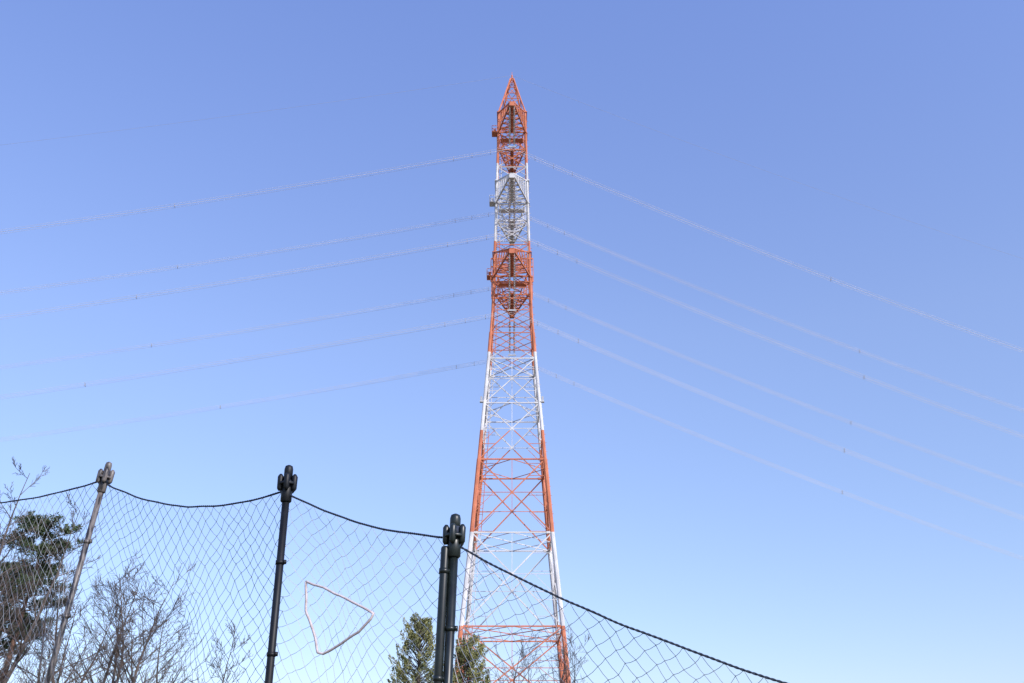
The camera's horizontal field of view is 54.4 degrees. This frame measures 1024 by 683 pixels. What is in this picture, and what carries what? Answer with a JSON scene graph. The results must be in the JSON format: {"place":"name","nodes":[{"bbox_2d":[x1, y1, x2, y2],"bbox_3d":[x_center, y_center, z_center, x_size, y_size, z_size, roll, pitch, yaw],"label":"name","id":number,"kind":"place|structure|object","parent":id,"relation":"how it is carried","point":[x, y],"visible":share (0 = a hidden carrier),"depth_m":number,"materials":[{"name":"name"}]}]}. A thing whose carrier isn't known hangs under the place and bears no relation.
{"place":"outdoors","nodes":[
{"label":"outdoors","id":0,"kind":"place"},
{"bbox_2d":[0,0,1023,682],"label":"sky","id":1,"kind":"structure","parent":0,"point":[910,110],"materials":[{"name":"blue"}]},
{"bbox_3d":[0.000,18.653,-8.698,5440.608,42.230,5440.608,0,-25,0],"label":"ground","id":2,"kind":"structure","parent":0,"visible":0},
{"bbox_2d":[0,611,21,682],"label":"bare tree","id":3,"kind":"object","parent":2,"relation":"on","point":[1,673],"visible":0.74,"depth_m":44.49,"materials":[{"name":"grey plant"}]},
{"bbox_2d":[0,574,29,633],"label":"bare tree","id":4,"kind":"object","parent":2,"relation":"on","point":[23,584],"visible":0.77,"depth_m":45.38,"materials":[{"name":"grey plant"}]},
{"bbox_2d":[0,526,39,681],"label":"pine tree","id":5,"kind":"object","parent":2,"relation":"on","point":[13,599],"visible":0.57,"depth_m":47.18,"materials":[{"name":"green plant"}]},
{"bbox_2d":[0,457,49,616],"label":"bare tree","id":6,"kind":"object","parent":2,"relation":"on","point":[5,534],"visible":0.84,"depth_m":46.66,"materials":[{"name":"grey plant"}]},
{"bbox_2d":[0,562,57,656],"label":"pine tree","id":7,"kind":"object","parent":2,"relation":"on","point":[4,637],"visible":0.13,"depth_m":52.30,"materials":[{"name":"green plant"}]},
{"bbox_2d":[0,574,80,682],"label":"bare tree","id":8,"kind":"object","parent":2,"relation":"on","point":[20,668],"visible":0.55,"depth_m":47.72,"materials":[{"name":"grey plant"}]},
{"bbox_2d":[0,509,84,680],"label":"pine tree","id":9,"kind":"object","parent":2,"relation":"on","point":[41,546],"visible":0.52,"depth_m":49.57,"materials":[{"name":"green plant"}]},
{"bbox_2d":[0,493,103,682],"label":"bare tree","id":10,"kind":"object","parent":2,"relation":"on","point":[27,637],"visible":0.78,"depth_m":45.68,"materials":[{"name":"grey plant"}]},
{"bbox_2d":[13,585,99,682],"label":"bare tree","id":11,"kind":"object","parent":2,"relation":"on","point":[60,668],"visible":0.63,"depth_m":44.26,"materials":[{"name":"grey plant"}]},
{"bbox_2d":[18,537,136,682],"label":"bare tree","id":12,"kind":"object","parent":2,"relation":"on","point":[76,664],"visible":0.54,"depth_m":48.35,"materials":[{"name":"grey plant"}]},
{"bbox_2d":[33,592,139,682],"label":"bare tree","id":13,"kind":"object","parent":2,"relation":"on","point":[92,650],"visible":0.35,"depth_m":54.59,"materials":[{"name":"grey plant"}]},
{"bbox_2d":[25,569,163,682],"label":"bare tree","id":14,"kind":"object","parent":2,"relation":"on","point":[119,589],"visible":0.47,"depth_m":56.15,"materials":[{"name":"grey plant"}]},
{"bbox_2d":[60,564,164,682],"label":"bare tree","id":15,"kind":"object","parent":2,"relation":"on","point":[94,639],"visible":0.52,"depth_m":55.99,"materials":[{"name":"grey plant"}]},
{"bbox_2d":[103,600,175,682],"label":"bare tree","id":16,"kind":"object","parent":2,"relation":"on","point":[145,654],"visible":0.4,"depth_m":52.56,"materials":[{"name":"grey plant"}]},
{"bbox_2d":[85,549,203,682],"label":"bare tree","id":17,"kind":"object","parent":2,"relation":"on","point":[110,636],"visible":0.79,"depth_m":49.12,"materials":[{"name":"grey plant"}]},
{"bbox_2d":[83,558,209,682],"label":"bare tree","id":18,"kind":"object","parent":2,"relation":"on","point":[144,647],"visible":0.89,"depth_m":48.37,"materials":[{"name":"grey plant"}]},
{"bbox_2d":[128,596,196,682],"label":"bare tree","id":19,"kind":"object","parent":2,"relation":"on","point":[178,651],"visible":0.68,"depth_m":58.04,"materials":[{"name":"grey plant"}]},
{"bbox_2d":[187,620,251,682],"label":"bare tree","id":20,"kind":"object","parent":2,"relation":"on","point":[219,666],"visible":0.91,"depth_m":51.88,"materials":[{"name":"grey plant"}]},
{"bbox_2d":[0,462,786,682],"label":"net fence","id":21,"kind":"object","parent":2,"relation":"on","point":[453,537],"visible":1,"depth_m":8.90,"materials":[{"name":"grey metal"}]},
{"bbox_2d":[387,612,443,682],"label":"evergreen tree","id":22,"kind":"object","parent":2,"relation":"on","point":[419,630],"visible":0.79,"depth_m":38.32,"materials":[{"name":"green plant"}]},
{"bbox_2d":[452,633,490,682],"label":"evergreen tree","id":23,"kind":"object","parent":2,"relation":"on","point":[469,675],"visible":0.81,"depth_m":40.13,"materials":[{"name":"green plant"}]},
{"bbox_2d":[454,75,570,682],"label":"transmission tower","id":24,"kind":"structure","parent":2,"relation":"on","point":[511,109],"depth_m":101.75,"materials":[{"name":"red metal"}]},
{"bbox_2d":[0,76,1023,560],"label":"power lines","id":25,"kind":"object","parent":24,"relation":"attached to","point":[526,320],"visible":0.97,"depth_m":107.23,"materials":[{"name":"metal"}]},
{"bbox_2d":[484,629,542,682],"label":"bare tree","id":26,"kind":"object","parent":2,"relation":"on","point":[535,635],"visible":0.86,"depth_m":71.28,"materials":[{"name":"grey plant"}]},
{"bbox_2d":[511,639,549,682],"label":"bare tree","id":27,"kind":"object","parent":2,"relation":"on","point":[530,668],"visible":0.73,"depth_m":78.36,"materials":[{"name":"grey plant"}]},
{"bbox_2d":[498,623,584,682],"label":"bare tree","id":28,"kind":"object","parent":2,"relation":"on","point":[566,654],"visible":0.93,"depth_m":71.77,"materials":[{"name":"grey plant"}]},
{"bbox_2d":[552,634,590,682],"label":"bare tree","id":29,"kind":"object","parent":2,"relation":"on","point":[575,673],"visible":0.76,"depth_m":73.66,"materials":[{"name":"grey plant"}]}
]}

